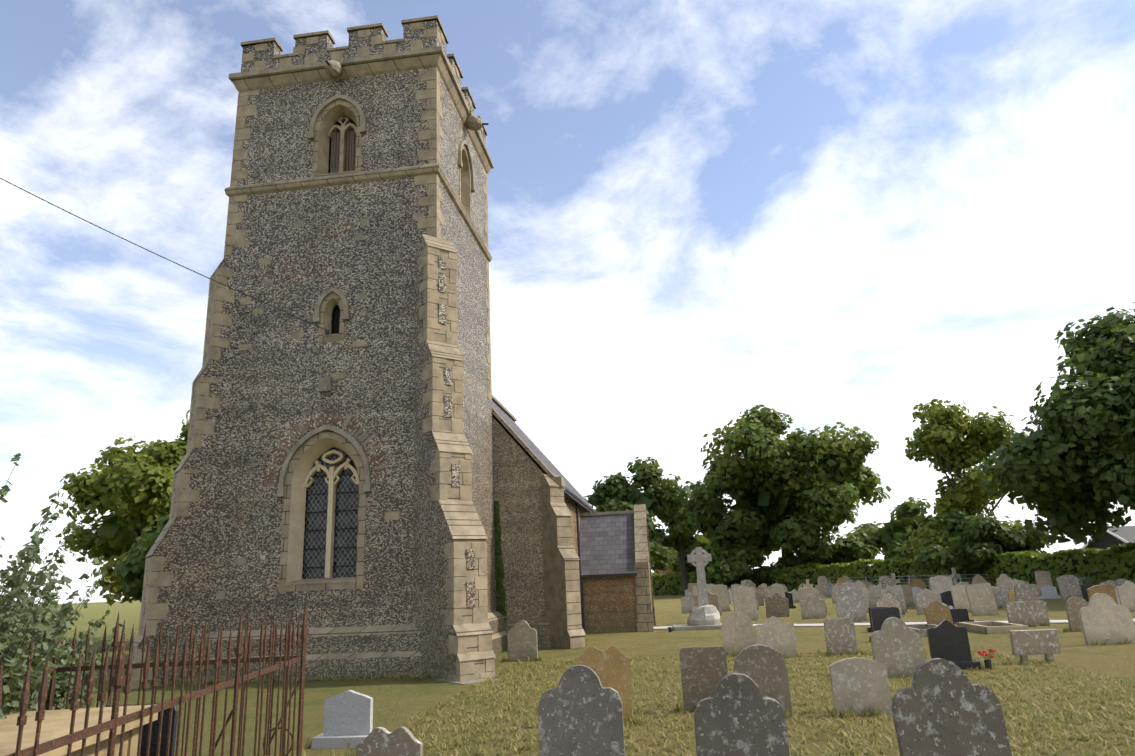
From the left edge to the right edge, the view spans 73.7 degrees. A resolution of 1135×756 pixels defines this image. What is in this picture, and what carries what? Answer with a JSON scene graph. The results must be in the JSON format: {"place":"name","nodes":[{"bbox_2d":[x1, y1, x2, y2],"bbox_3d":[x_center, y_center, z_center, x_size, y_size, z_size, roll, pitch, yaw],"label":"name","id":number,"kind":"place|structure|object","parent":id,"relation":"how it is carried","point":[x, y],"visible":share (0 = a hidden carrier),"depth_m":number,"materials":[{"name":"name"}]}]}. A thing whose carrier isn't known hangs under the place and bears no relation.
{"place":"outdoors","nodes":[
{"label":"outdoors","id":0,"kind":"place"},
{"bbox_2d":[0,0,1134,604],"label":"sky","id":1,"kind":"structure","parent":0,"point":[861,214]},
{"bbox_2d":[6,593,1134,755],"bbox_3d":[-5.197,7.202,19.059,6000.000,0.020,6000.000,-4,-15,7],"label":"ground","id":2,"kind":"structure","parent":0,"point":[395,701],"depth_m":12.84,"materials":[{"name":"green plant"}]},
{"bbox_2d":[9,575,68,682],"bbox_3d":[-7.471,3.513,9.284,3.246,2.296,2.993,-4,-15,7],"label":"shrub","id":3,"kind":"object","parent":2,"relation":"on","point":[59,583],"depth_m":9.70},
{"bbox_2d":[0,453,103,718],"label":"shrub","id":4,"kind":"object","parent":2,"relation":"on","point":[38,663],"depth_m":6.10,"materials":[{"name":"plant"}]},
{"bbox_2d":[0,550,127,710],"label":"shrub","id":5,"kind":"object","parent":2,"relation":"on","point":[59,694],"depth_m":7.67,"materials":[{"name":"plant"}]},
{"bbox_2d":[0,704,157,755],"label":"chest tomb","id":6,"kind":"object","parent":2,"relation":"on","point":[55,724],"visible":0.74,"depth_m":5.18,"materials":[{"name":"stone"}]},
{"bbox_2d":[55,410,189,605],"bbox_3d":[-20.186,6.717,36.501,9.125,11.236,10.478,-4,-15,7],"label":"tree","id":7,"kind":"object","parent":2,"relation":"on","point":[132,487],"depth_m":34.68,"materials":[{"name":"plant"}]},
{"bbox_2d":[113,512,169,601],"bbox_3d":[-14.887,8.222,31.168,8.971,5.214,7.810,-4,-15,7],"label":"tree","id":8,"kind":"object","parent":2,"relation":"on","point":[130,570],"visible":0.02,"depth_m":28.83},
{"bbox_2d":[107,703,177,755],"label":"tomb","id":9,"kind":"object","parent":2,"relation":"on","point":[154,736],"visible":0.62,"depth_m":6.37,"materials":[{"name":"black stone"}]},
{"bbox_2d":[0,599,308,755],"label":"iron railings","id":10,"kind":"object","parent":2,"relation":"on","point":[118,680],"visible":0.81,"depth_m":5.10,"materials":[{"name":"metal"}]},
{"bbox_2d":[189,743,355,755],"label":"grass tufts","id":11,"kind":"object","parent":2,"relation":"on","point":[346,752],"visible":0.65,"depth_m":7.11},
{"bbox_2d":[129,15,507,688],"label":"tower dressings","id":12,"kind":"structure","parent":2,"relation":"on","point":[455,631],"depth_m":17.51,"materials":[{"name":"stone"}]},
{"bbox_2d":[0,178,328,334],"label":"overhead cable","id":13,"kind":"object","parent":12,"relation":"attached to","point":[326,332],"visible":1,"depth_m":16.84,"materials":[{"name":"black metal"}]},
{"bbox_2d":[302,449,358,578],"bbox_3d":[-5.490,3.142,17.694,1.340,3.010,0.014,-4,-15,7],"label":"window glass","id":14,"kind":"object","parent":12,"relation":"attached to","point":[342,537],"visible":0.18,"depth_m":17.62,"materials":[{"name":"glass"}]},
{"bbox_2d":[311,690,372,748],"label":"headstone","id":15,"kind":"structure","parent":2,"relation":"on","point":[350,712],"depth_m":9.04,"materials":[{"name":"grey stone"}]},
{"bbox_2d":[213,37,495,631],"bbox_3d":[-5.527,-0.358,21.090,5.690,16.250,5.690,-4,-15,7],"label":"tower shaft","id":16,"kind":"object","parent":2,"relation":"on","point":[372,393],"visible":0.6,"depth_m":18.66,"materials":[{"name":"stone"}]},
{"bbox_2d":[216,198,489,598],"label":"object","id":17,"kind":"object","parent":16,"relation":"attached to","point":[298,335],"visible":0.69,"depth_m":18.85,"materials":[{"name":"stone"}]},
{"bbox_2d":[356,726,422,755],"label":"gravestone","id":18,"kind":"object","parent":2,"relation":"on","point":[383,741],"visible":1,"depth_m":7.13,"materials":[{"name":"grey stone"}]},
{"bbox_2d":[433,678,499,684],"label":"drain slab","id":19,"kind":"structure","parent":2,"relation":"on","point":[462,682],"depth_m":14.49,"materials":[{"name":"concrete"}]},
{"bbox_2d":[507,620,537,661],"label":"gravestone","id":20,"kind":"object","parent":2,"relation":"on","point":[522,639],"visible":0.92,"depth_m":17.96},
{"bbox_2d":[492,407,594,648],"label":"nave","id":21,"kind":"structure","parent":2,"relation":"on","point":[540,512],"depth_m":22.04,"materials":[{"name":"stone"}]},
{"bbox_2d":[494,501,506,623],"bbox_3d":[-1.943,5.544,22.031,0.407,3.935,0.167,-4,-15,7],"label":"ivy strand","id":22,"kind":"object","parent":21,"relation":"attached to","point":[500,590],"visible":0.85,"depth_m":22.04,"materials":[{"name":"green plant"}]},
{"bbox_2d":[492,401,595,512],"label":"church roof","id":23,"kind":"structure","parent":21,"relation":"attached to","point":[531,445],"depth_m":31.57,"materials":[{"name":"stone"}]},
{"bbox_2d":[492,395,633,515],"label":"ridge tiles","id":24,"kind":"object","parent":21,"relation":"on","point":[504,409],"visible":0.21,"depth_m":28.79,"materials":[{"name":"tile"}]},
{"bbox_2d":[538,665,624,755],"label":"gravestone","id":25,"kind":"object","parent":2,"relation":"on","point":[580,710],"visible":1,"depth_m":6.46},
{"bbox_2d":[575,646,631,724],"bbox_3d":[0.460,4.073,9.708,0.720,1.197,0.090,-2,-18,3],"label":"gravestone","id":26,"kind":"object","parent":2,"relation":"on","point":[610,666],"visible":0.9,"depth_m":9.76,"materials":[{"name":"stone"}]},
{"bbox_2d":[580,504,655,633],"bbox_3d":[1.828,7.118,28.181,2.530,4.680,3.655,-4,-15,7],"label":"porch","id":27,"kind":"object","parent":2,"relation":"on","point":[616,603],"visible":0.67,"depth_m":26.40,"materials":[{"name":"stone"}]},
{"bbox_2d":[579,513,636,575],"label":"porch roof","id":28,"kind":"structure","parent":27,"relation":"on","point":[607,544],"depth_m":27.54,"materials":[{"name":"stone"}]},
{"bbox_2d":[583,457,692,572],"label":"small tree","id":29,"kind":"object","parent":2,"relation":"on","point":[618,492],"depth_m":59.39,"materials":[{"name":"plant"}]},
{"bbox_2d":[157,604,1134,748],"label":"base tufts","id":30,"kind":"object","parent":2,"relation":"on","point":[642,722],"visible":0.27,"depth_m":15.62,"materials":[{"name":"green plant"}]},
{"bbox_2d":[648,484,723,595],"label":"small tree","id":31,"kind":"object","parent":2,"relation":"on","point":[683,526],"depth_m":68.43,"materials":[{"name":"plant"}]},
{"bbox_2d":[681,592,695,613],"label":"gravestone","id":32,"kind":"object","parent":2,"relation":"on","point":[687,602],"visible":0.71,"depth_m":37.55,"materials":[{"name":"grey stone"}]},
{"bbox_2d":[672,547,721,630],"bbox_3d":[4.702,7.329,26.465,2.200,2.760,1.250,-4,-15,4],"label":"celtic cross","id":33,"kind":"object","parent":2,"relation":"on","point":[704,615],"visible":1,"depth_m":26.16,"materials":[{"name":"stone"}]},
{"bbox_2d":[679,646,727,711],"bbox_3d":[1.888,4.251,10.365,0.630,1.074,0.091,-4,-16,7],"label":"gravestone","id":34,"kind":"object","parent":2,"relation":"on","point":[703,671],"visible":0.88,"depth_m":10.38,"materials":[{"name":"stone"}]},
{"bbox_2d":[666,532,745,572],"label":"tree","id":35,"kind":"object","parent":2,"relation":"on","point":[704,542],"visible":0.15,"depth_m":80.69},
{"bbox_2d":[694,591,718,610],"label":"gravestone","id":36,"kind":"object","parent":2,"relation":"on","point":[712,599],"visible":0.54,"depth_m":29.60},
{"bbox_2d":[711,584,729,611],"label":"gravestone","id":37,"kind":"object","parent":2,"relation":"on","point":[720,591],"visible":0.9,"depth_m":37.86,"materials":[{"name":"stone"}]},
{"bbox_2d":[721,612,754,655],"bbox_3d":[3.856,5.897,17.058,0.720,1.200,0.090,-4,-15,7],"label":"round headstone","id":38,"kind":"object","parent":2,"relation":"on","point":[737,631],"visible":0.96,"depth_m":17.05,"materials":[{"name":"stone"}]},
{"bbox_2d":[693,548,783,587],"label":"bush","id":39,"kind":"object","parent":2,"relation":"on","point":[726,568],"visible":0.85,"depth_m":65.10,"materials":[{"name":"plant"}]},
{"bbox_2d":[652,562,825,595],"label":"boundary hedge","id":40,"kind":"object","parent":2,"relation":"on","point":[798,569],"depth_m":66.94,"materials":[{"name":"plant"}]},
{"bbox_2d":[344,646,1134,755],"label":"lawn tufts","id":41,"kind":"object","parent":2,"relation":"on","point":[1090,739],"visible":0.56,"depth_m":9.84,"materials":[{"name":"green plant"}]},
{"bbox_2d":[694,673,789,755],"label":"gravestone","id":42,"kind":"object","parent":2,"relation":"on","point":[737,714],"visible":1,"depth_m":5.87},
{"bbox_2d":[732,586,758,620],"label":"headstone","id":43,"kind":"structure","parent":2,"relation":"on","point":[744,599],"depth_m":29.53,"materials":[{"name":"stone"}]},
{"bbox_2d":[756,585,764,598],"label":"gravestone","id":44,"kind":"object","parent":2,"relation":"on","point":[760,589],"visible":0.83,"depth_m":53.72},
{"bbox_2d":[733,644,791,717],"bbox_3d":[2.499,4.020,9.719,0.680,1.133,0.090,-4,-13,5],"label":"round headstone","id":45,"kind":"object","parent":2,"relation":"on","point":[763,668],"visible":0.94,"depth_m":9.73,"materials":[{"name":"stone"}]},
{"bbox_2d":[767,586,784,597],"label":"gravestone","id":46,"kind":"object","parent":2,"relation":"on","point":[775,590],"visible":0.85,"depth_m":33.48,"materials":[{"name":"stone"}]},
{"bbox_2d":[755,616,797,658],"bbox_3d":[4.475,5.690,16.217,0.820,1.111,0.091,-4,-16,5],"label":"gravestone","id":47,"kind":"object","parent":2,"relation":"on","point":[776,634],"visible":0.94,"depth_m":16.21,"materials":[{"name":"stone"}]},
{"bbox_2d":[765,593,789,617],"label":"gravestone","id":48,"kind":"object","parent":2,"relation":"on","point":[777,604],"visible":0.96,"depth_m":31.10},
{"bbox_2d":[679,404,891,557],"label":"lime tree","id":49,"kind":"object","parent":2,"relation":"on","point":[825,483],"depth_m":67.37,"materials":[{"name":"plant"}]},
{"bbox_2d":[785,592,795,608],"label":"headstone","id":50,"kind":"structure","parent":2,"relation":"on","point":[789,597],"depth_m":37.78,"materials":[{"name":"black stone"}]},
{"bbox_2d":[788,589,799,602],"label":"gravestone","id":51,"kind":"object","parent":2,"relation":"on","point":[794,593],"visible":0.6,"depth_m":44.35,"materials":[{"name":"stone"}]},
{"bbox_2d":[798,587,815,601],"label":"gravestone","id":52,"kind":"object","parent":2,"relation":"on","point":[803,592],"visible":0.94,"depth_m":41.87,"materials":[{"name":"stone"}]},
{"bbox_2d":[800,594,825,618],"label":"gravestone","id":53,"kind":"object","parent":2,"relation":"on","point":[812,606],"visible":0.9,"depth_m":28.98,"materials":[{"name":"grey stone"}]},
{"bbox_2d":[817,576,827,587],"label":"round headstone","id":54,"kind":"object","parent":2,"relation":"on","point":[822,580],"visible":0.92,"depth_m":62.47,"materials":[{"name":"stone"}]},
{"bbox_2d":[774,537,879,567],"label":"bush","id":55,"kind":"object","parent":2,"relation":"on","point":[850,550],"depth_m":66.15,"materials":[{"name":"plant"}]},
{"bbox_2d":[825,583,833,597],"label":"gravestone","id":56,"kind":"object","parent":2,"relation":"on","point":[828,588],"visible":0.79,"depth_m":50.47,"materials":[{"name":"grey stone"}]},
{"bbox_2d":[823,618,857,655],"bbox_3d":[5.885,5.691,16.262,0.620,1.014,0.080,-4,-15,7],"label":"gravestone","id":57,"kind":"object","parent":2,"relation":"on","point":[840,635],"visible":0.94,"depth_m":16.26,"materials":[{"name":"grey stone"}]},
{"bbox_2d":[835,582,866,621],"bbox_3d":[9.865,7.934,26.368,0.995,1.587,0.076,-2,-15,0],"label":"round headstone","id":58,"kind":"object","parent":2,"relation":"on","point":[849,600],"visible":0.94,"depth_m":26.36,"materials":[{"name":"grey stone"}]},
{"bbox_2d":[829,657,892,715],"bbox_3d":[3.716,4.028,9.563,0.680,0.933,0.100,-4,-17,9],"label":"gravestone","id":59,"kind":"object","parent":2,"relation":"on","point":[857,684],"visible":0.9,"depth_m":9.55,"materials":[{"name":"stone"}]},
{"bbox_2d":[861,588,868,612],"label":"gravestone","id":60,"kind":"object","parent":2,"relation":"on","point":[865,592],"visible":0.29,"depth_m":31.37,"materials":[{"name":"stone"}]},
{"bbox_2d":[867,584,881,606],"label":"gravestone","id":61,"kind":"object","parent":2,"relation":"on","point":[874,591],"visible":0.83,"depth_m":35.03,"materials":[{"name":"stone"}]},
{"bbox_2d":[867,607,887,631],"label":"gravestone","id":62,"kind":"object","parent":2,"relation":"on","point":[870,628],"visible":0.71,"depth_m":21.89,"materials":[{"name":"black stone"}]},
{"bbox_2d":[869,607,899,640],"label":"gravestone","id":63,"kind":"object","parent":2,"relation":"on","point":[879,616],"visible":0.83,"depth_m":18.98,"materials":[{"name":"black stone"}]},
{"bbox_2d":[881,578,891,588],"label":"gravestone","id":64,"kind":"object","parent":2,"relation":"on","point":[884,583],"visible":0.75,"depth_m":44.51,"materials":[{"name":"grey stone"}]},
{"bbox_2d":[876,593,901,618],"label":"gravestone","id":65,"kind":"object","parent":2,"relation":"on","point":[887,600],"visible":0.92,"depth_m":26.98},
{"bbox_2d":[876,590,905,614],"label":"gravestone","id":66,"kind":"object","parent":2,"relation":"on","point":[898,597],"visible":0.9,"depth_m":29.08,"materials":[{"name":"grey stone"}]},
{"bbox_2d":[836,497,947,559],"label":"tree","id":67,"kind":"object","parent":2,"relation":"on","point":[891,536],"depth_m":87.38,"materials":[{"name":"plant"}]},
{"bbox_2d":[885,585,906,611],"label":"gravestone","id":68,"kind":"object","parent":2,"relation":"on","point":[895,589],"visible":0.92,"depth_m":30.83,"materials":[{"name":"stone"}]},
{"bbox_2d":[871,617,924,677],"bbox_3d":[5.543,4.642,12.682,0.800,1.212,0.100,-4,-13,5],"label":"gravestone","id":69,"kind":"object","parent":2,"relation":"on","point":[897,647],"visible":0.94,"depth_m":12.66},
{"bbox_2d":[901,585,914,606],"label":"gravestone","id":70,"kind":"object","parent":2,"relation":"on","point":[908,595],"visible":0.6,"depth_m":34.44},
{"bbox_2d":[828,574,988,589],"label":"field fence","id":71,"kind":"object","parent":2,"relation":"on","point":[932,575],"visible":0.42,"depth_m":51.72,"materials":[{"name":"silver metal"}]},
{"bbox_2d":[910,579,925,588],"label":"round headstone","id":72,"kind":"object","parent":2,"relation":"on","point":[919,583],"visible":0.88,"depth_m":46.07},
{"bbox_2d":[906,624,937,636],"bbox_3d":[9.712,6.869,20.587,1.020,0.200,2.120,-4,-15,4],"label":"grave kerb","id":73,"kind":"object","parent":2,"relation":"on","point":[920,630],"visible":0.25,"depth_m":21.09,"materials":[{"name":"grey stone"}]},
{"bbox_2d":[915,592,933,614],"bbox_3d":[13.541,8.637,28.588,0.636,1.076,0.090,-7,-22,6],"label":"round headstone","id":74,"kind":"object","parent":2,"relation":"on","point":[923,600],"visible":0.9,"depth_m":28.62,"materials":[{"name":"grey stone"}]},
{"bbox_2d":[914,588,941,611],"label":"gravestone","id":75,"kind":"object","parent":2,"relation":"on","point":[936,596],"visible":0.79,"depth_m":30.45,"materials":[{"name":"stone"}]},
{"bbox_2d":[924,601,953,624],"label":"gravestone","id":76,"kind":"object","parent":2,"relation":"on","point":[936,612],"visible":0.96,"depth_m":21.38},
{"bbox_2d":[929,575,952,592],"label":"headstone","id":77,"kind":"structure","parent":2,"relation":"on","point":[940,583],"depth_m":35.11,"materials":[{"name":"stone"}]},
{"bbox_2d":[940,590,953,607],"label":"headstone","id":78,"kind":"structure","parent":2,"relation":"on","point":[946,598],"depth_m":32.28,"materials":[{"name":"black stone"}]},
{"bbox_2d":[891,658,1011,755],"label":"gravestone","id":79,"kind":"object","parent":2,"relation":"on","point":[941,707],"visible":1,"depth_m":5.65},
{"bbox_2d":[926,620,980,669],"bbox_3d":[6.805,4.866,13.458,0.840,1.074,0.300,-5,-15,8],"label":"gravestone","id":80,"kind":"object","parent":2,"relation":"on","point":[948,640],"visible":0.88,"depth_m":13.45,"materials":[{"name":"black stone"}]},
{"bbox_2d":[948,568,959,585],"bbox_3d":[20.291,10.760,39.554,0.550,1.610,0.400,-3,-14,3],"label":"stone cross","id":81,"kind":"object","parent":2,"relation":"on","point":[954,576],"visible":0.5,"depth_m":39.59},
{"bbox_2d":[950,585,971,612],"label":"gravestone","id":82,"kind":"object","parent":2,"relation":"on","point":[959,597],"visible":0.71,"depth_m":28.62,"materials":[{"name":"stone"}]},
{"bbox_2d":[950,608,973,623],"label":"gravestone","id":83,"kind":"object","parent":2,"relation":"on","point":[959,615],"visible":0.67,"depth_m":23.31,"materials":[{"name":"black stone"}]},
{"bbox_2d":[904,399,1033,561],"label":"tree","id":84,"kind":"object","parent":2,"relation":"on","point":[947,429],"depth_m":52.62,"materials":[{"name":"plant"}]},
{"bbox_2d":[814,542,1134,593],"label":"boundary hedge","id":85,"kind":"object","parent":2,"relation":"on","point":[1124,553],"depth_m":43.60,"materials":[{"name":"plant"}]},
{"bbox_2d":[971,574,986,583],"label":"gothic headstone","id":86,"kind":"object","parent":2,"relation":"on","point":[977,579],"visible":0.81,"depth_m":45.30,"materials":[{"name":"stone"}]},
{"bbox_2d":[910,510,1052,576],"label":"tree","id":87,"kind":"object","parent":2,"relation":"on","point":[977,541],"visible":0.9,"depth_m":46.55,"materials":[{"name":"plant"}]},
{"bbox_2d":[965,583,998,615],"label":"gravestone","id":88,"kind":"object","parent":2,"relation":"on","point":[981,599],"visible":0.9,"depth_m":26.65,"materials":[{"name":"stone"}]},
{"bbox_2d":[978,649,995,669],"bbox_3d":[7.305,4.888,13.163,0.264,0.337,0.207,-4,-15,7],"label":"flower posy","id":89,"kind":"object","parent":2,"relation":"on","point":[987,661],"visible":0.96,"depth_m":13.12,"materials":[{"name":"red"}]},
{"bbox_2d":[957,621,1028,633],"bbox_3d":[11.521,6.783,20.563,1.020,0.200,2.120,-4,-15,7],"label":"grave kerb","id":90,"kind":"object","parent":2,"relation":"on","point":[991,627],"visible":0.75,"depth_m":20.04,"materials":[{"name":"stone"}]},
{"bbox_2d":[992,587,1010,607],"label":"gravestone","id":91,"kind":"object","parent":2,"relation":"on","point":[1000,594],"visible":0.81,"depth_m":30.79,"materials":[{"name":"grey stone"}]},
{"bbox_2d":[996,574,1013,589],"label":"gravestone","id":92,"kind":"object","parent":2,"relation":"on","point":[1003,580],"visible":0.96,"depth_m":34.19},
{"bbox_2d":[1007,589,1014,601],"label":"gravestone","id":93,"kind":"object","parent":2,"relation":"on","point":[1011,595],"visible":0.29,"depth_m":27.94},
{"bbox_2d":[1014,584,1039,601],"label":"gravestone","id":94,"kind":"object","parent":2,"relation":"on","point":[1026,592],"visible":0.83,"depth_m":26.05,"materials":[{"name":"grey stone"}]},
{"bbox_2d":[1005,601,1049,625],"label":"gravestone","id":95,"kind":"object","parent":2,"relation":"on","point":[1026,612],"visible":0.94,"depth_m":21.46,"materials":[{"name":"grey stone"}]},
{"bbox_2d":[1009,629,1060,662],"bbox_3d":[8.502,4.910,13.752,0.800,0.640,0.115,-4,-8,4],"label":"gravestone","id":96,"kind":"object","parent":2,"relation":"on","point":[1026,643],"depth_m":13.71,"materials":[{"name":"grey stone"}]},
{"bbox_2d":[1034,571,1052,595],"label":"gravestone","id":97,"kind":"object","parent":2,"relation":"on","point":[1042,578],"visible":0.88,"depth_m":38.79,"materials":[{"name":"stone"}]},
{"bbox_2d":[1039,586,1060,598],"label":"gravestone","id":98,"kind":"object","parent":2,"relation":"on","point":[1048,592],"visible":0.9,"depth_m":36.23,"materials":[{"name":"grey stone"}]},
{"bbox_2d":[1056,575,1082,600],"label":"gravestone","id":99,"kind":"object","parent":2,"relation":"on","point":[1068,586],"visible":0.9,"depth_m":34.26,"materials":[{"name":"grey stone"}]},
{"bbox_2d":[1065,596,1087,631],"bbox_3d":[13.085,6.151,19.313,0.550,1.102,0.090,-3,-18,7],"label":"round headstone","id":100,"kind":"object","parent":2,"relation":"on","point":[1074,605],"visible":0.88,"depth_m":19.35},
{"bbox_2d":[1081,582,1097,601],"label":"headstone","id":101,"kind":"structure","parent":2,"relation":"on","point":[1085,587],"depth_m":29.95,"materials":[{"name":"black stone"}]},
{"bbox_2d":[1087,585,1118,604],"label":"gravestone","id":102,"kind":"object","parent":2,"relation":"on","point":[1105,589],"visible":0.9,"depth_m":20.92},
{"bbox_2d":[1079,593,1134,644],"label":"gravestone","id":103,"kind":"object","parent":2,"relation":"on","point":[1103,616],"visible":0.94,"depth_m":16.17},
{"bbox_2d":[1081,526,1134,552],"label":"house","id":104,"kind":"structure","parent":2,"relation":"on","point":[1123,534],"depth_m":72.72,"materials":[{"name":"black"}]},
{"bbox_2d":[1100,580,1120,587],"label":"headstone","id":105,"kind":"structure","parent":2,"relation":"on","point":[1114,584],"depth_m":33.20,"materials":[{"name":"grey stone"}]},
{"bbox_2d":[1116,581,1134,611],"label":"gravestone","id":106,"kind":"object","parent":2,"relation":"on","point":[1126,592],"visible":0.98,"depth_m":25.42,"materials":[{"name":"stone"}]},
{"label":"chestnut tree wood","id":107,"kind":"object","parent":2,"relation":"on","visible":0},
{"bbox_2d":[977,302,1134,544],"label":"chestnut tree","id":108,"kind":"object","parent":107,"relation":"attached to","point":[1067,467],"visible":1,"depth_m":36.27,"materials":[{"name":"green plant"}]},
{"bbox_2d":[653,618,1134,629],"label":"path","id":109,"kind":"structure","parent":0,"point":[1054,621],"depth_m":24.88,"materials":[{"name":"concrete"}]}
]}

